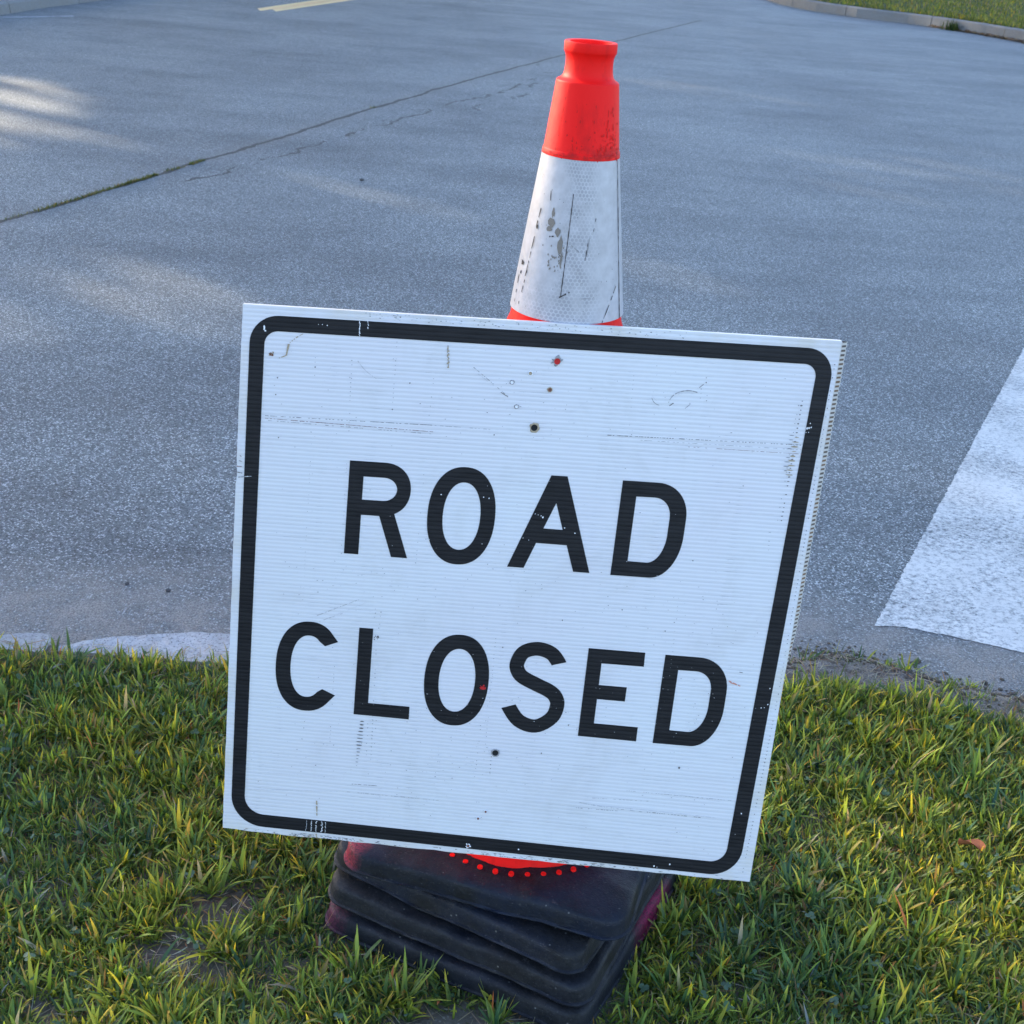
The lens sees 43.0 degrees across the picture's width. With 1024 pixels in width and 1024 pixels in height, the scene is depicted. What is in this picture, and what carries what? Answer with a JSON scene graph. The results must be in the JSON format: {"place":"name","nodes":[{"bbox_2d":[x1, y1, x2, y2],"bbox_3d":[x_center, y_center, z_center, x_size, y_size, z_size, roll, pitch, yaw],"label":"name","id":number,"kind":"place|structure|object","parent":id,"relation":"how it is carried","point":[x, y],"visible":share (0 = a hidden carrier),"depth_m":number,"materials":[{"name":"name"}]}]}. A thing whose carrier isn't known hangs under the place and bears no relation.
{"place":"outdoors","nodes":[
{"label":"outdoors","id":0,"kind":"place"},
{"bbox_2d":[0,0,1023,696],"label":"road","id":1,"kind":"structure","parent":0,"point":[856,184],"depth_m":6.62,"materials":[{"name":"grey asphalt"}]},
{"bbox_2d":[0,15,73,17],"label":"white line","id":2,"kind":"object","parent":1,"relation":"on","point":[34,16],"visible":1,"depth_m":14.04,"materials":[{"name":"paint"}]},
{"bbox_2d":[0,0,229,664],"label":"kerb","id":3,"kind":"structure","parent":1,"relation":"on","point":[200,641],"depth_m":2.73,"materials":[{"name":"grey concrete"}]},
{"bbox_2d":[1,105,378,220],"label":"pavement crack weeds","id":4,"kind":"object","parent":1,"relation":"on","point":[131,181],"visible":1,"depth_m":6.76,"materials":[{"name":"green plant"}]},
{"bbox_2d":[257,0,330,10],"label":"yellow line","id":5,"kind":"object","parent":1,"relation":"on","point":[289,5],"visible":1,"depth_m":17.92,"materials":[{"name":"paint"}]},
{"bbox_2d":[273,0,349,10],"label":"yellow line","id":6,"kind":"object","parent":1,"relation":"on","point":[304,5],"visible":1,"depth_m":18.03,"materials":[{"name":"paint"}]},
{"bbox_2d":[1,574,1023,698],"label":"road grit","id":7,"kind":"object","parent":1,"relation":"on","point":[229,629],"visible":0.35,"depth_m":2.88,"materials":[{"name":"grey gravel"}]},
{"bbox_2d":[767,0,1023,40],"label":"kerb","id":8,"kind":"structure","parent":1,"relation":"on","point":[885,15],"depth_m":24.34,"materials":[{"name":"concrete"}]},
{"bbox_2d":[786,638,1023,710],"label":"soil crumbs","id":9,"kind":"object","parent":1,"relation":"on","point":[924,676],"visible":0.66,"depth_m":2.87,"materials":[{"name":"brown soil"}]},
{"bbox_2d":[874,348,1023,651],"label":"crosswalk stripe","id":10,"kind":"object","parent":1,"relation":"on","point":[962,576],"visible":1,"depth_m":3.48,"materials":[{"name":"white paint"}]},
{"bbox_2d":[940,19,962,30],"bbox_3d":[7.896,-8.768,23.358,0.481,0.214,0.449,-7,27,-23],"label":"weed tuft","id":11,"kind":"object","parent":1,"relation":"on","point":[952,27],"visible":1,"depth_m":23.34,"materials":[{"name":"green plant"}]},
{"bbox_2d":[927,24,1023,43],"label":"leaf litter","id":12,"kind":"object","parent":1,"relation":"on","point":[991,35],"visible":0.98,"depth_m":22.57,"materials":[{"name":"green plant"}]},
{"bbox_2d":[0,626,1023,1023],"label":"verge ground","id":13,"kind":"structure","parent":0,"point":[442,1017],"depth_m":2.05,"materials":[{"name":"green plant"}]},
{"bbox_2d":[0,633,50,652],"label":"kerb stone","id":14,"kind":"object","parent":13,"relation":"on","point":[29,637],"visible":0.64,"depth_m":2.70,"materials":[{"name":"stone"}]},
{"bbox_2d":[325,873,678,1023],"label":"traffic cone","id":15,"kind":"object","parent":13,"relation":"on","point":[539,1008],"visible":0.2,"depth_m":1.93,"materials":[{"name":"black rubber"}]},
{"bbox_2d":[328,868,664,1006],"bbox_3d":[0.042,0.048,1.855,0.450,1.182,0.450,15,27,22],"label":"traffic cone","id":16,"kind":"object","parent":15,"relation":"on","point":[355,895],"visible":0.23,"depth_m":1.91,"materials":[{"name":"black rubber"}]},
{"bbox_2d":[334,840,652,974],"bbox_3d":[0.050,0.004,1.845,0.439,1.182,0.439,17,28,25],"label":"traffic cone","id":17,"kind":"object","parent":16,"relation":"on","point":[559,950],"visible":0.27,"depth_m":1.87,"materials":[{"name":"black rubber"}]},
{"bbox_2d":[344,38,647,940],"bbox_3d":[0.053,-0.037,1.826,0.443,1.182,0.442,11,26,13],"label":"traffic cone","id":18,"kind":"object","parent":17,"relation":"on","point":[570,264],"visible":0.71,"depth_m":1.65,"materials":[{"name":"orange plastic"}]},
{"bbox_2d":[223,303,846,881],"bbox_3d":[0.009,0.124,1.767,0.789,0.768,0.153,5,25,0],"label":"road sign","id":19,"kind":"object","parent":18,"relation":"on","point":[517,589],"visible":1,"depth_m":1.74,"materials":[{"name":"white plastic"}]},
{"bbox_2d":[0,651,1023,1023],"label":"clover","id":20,"kind":"object","parent":13,"relation":"on","point":[642,987],"visible":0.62,"depth_m":2.11,"materials":[{"name":"green plant"}]},
{"bbox_2d":[0,632,1023,1023],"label":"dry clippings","id":21,"kind":"object","parent":13,"relation":"on","point":[408,972],"visible":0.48,"depth_m":2.15,"materials":[{"name":"brown plant"}]},
{"bbox_2d":[1,645,1023,1023],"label":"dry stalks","id":22,"kind":"object","parent":13,"relation":"on","point":[629,997],"visible":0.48,"depth_m":2.10,"materials":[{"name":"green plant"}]},
{"bbox_2d":[958,838,985,852],"bbox_3d":[0.805,0.582,2.277,0.045,0.021,0.027,25,25,21],"label":"dead leaf","id":23,"kind":"object","parent":13,"relation":"on","point":[978,844],"visible":1,"depth_m":2.28,"materials":[{"name":"brown plant"}]},
{"bbox_2d":[815,0,1023,28],"bbox_3d":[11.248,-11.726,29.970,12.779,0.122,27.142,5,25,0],"label":"lawn grass","id":24,"kind":"structure","parent":0,"point":[946,13],"depth_m":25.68,"materials":[{"name":"green plant"}]}
]}

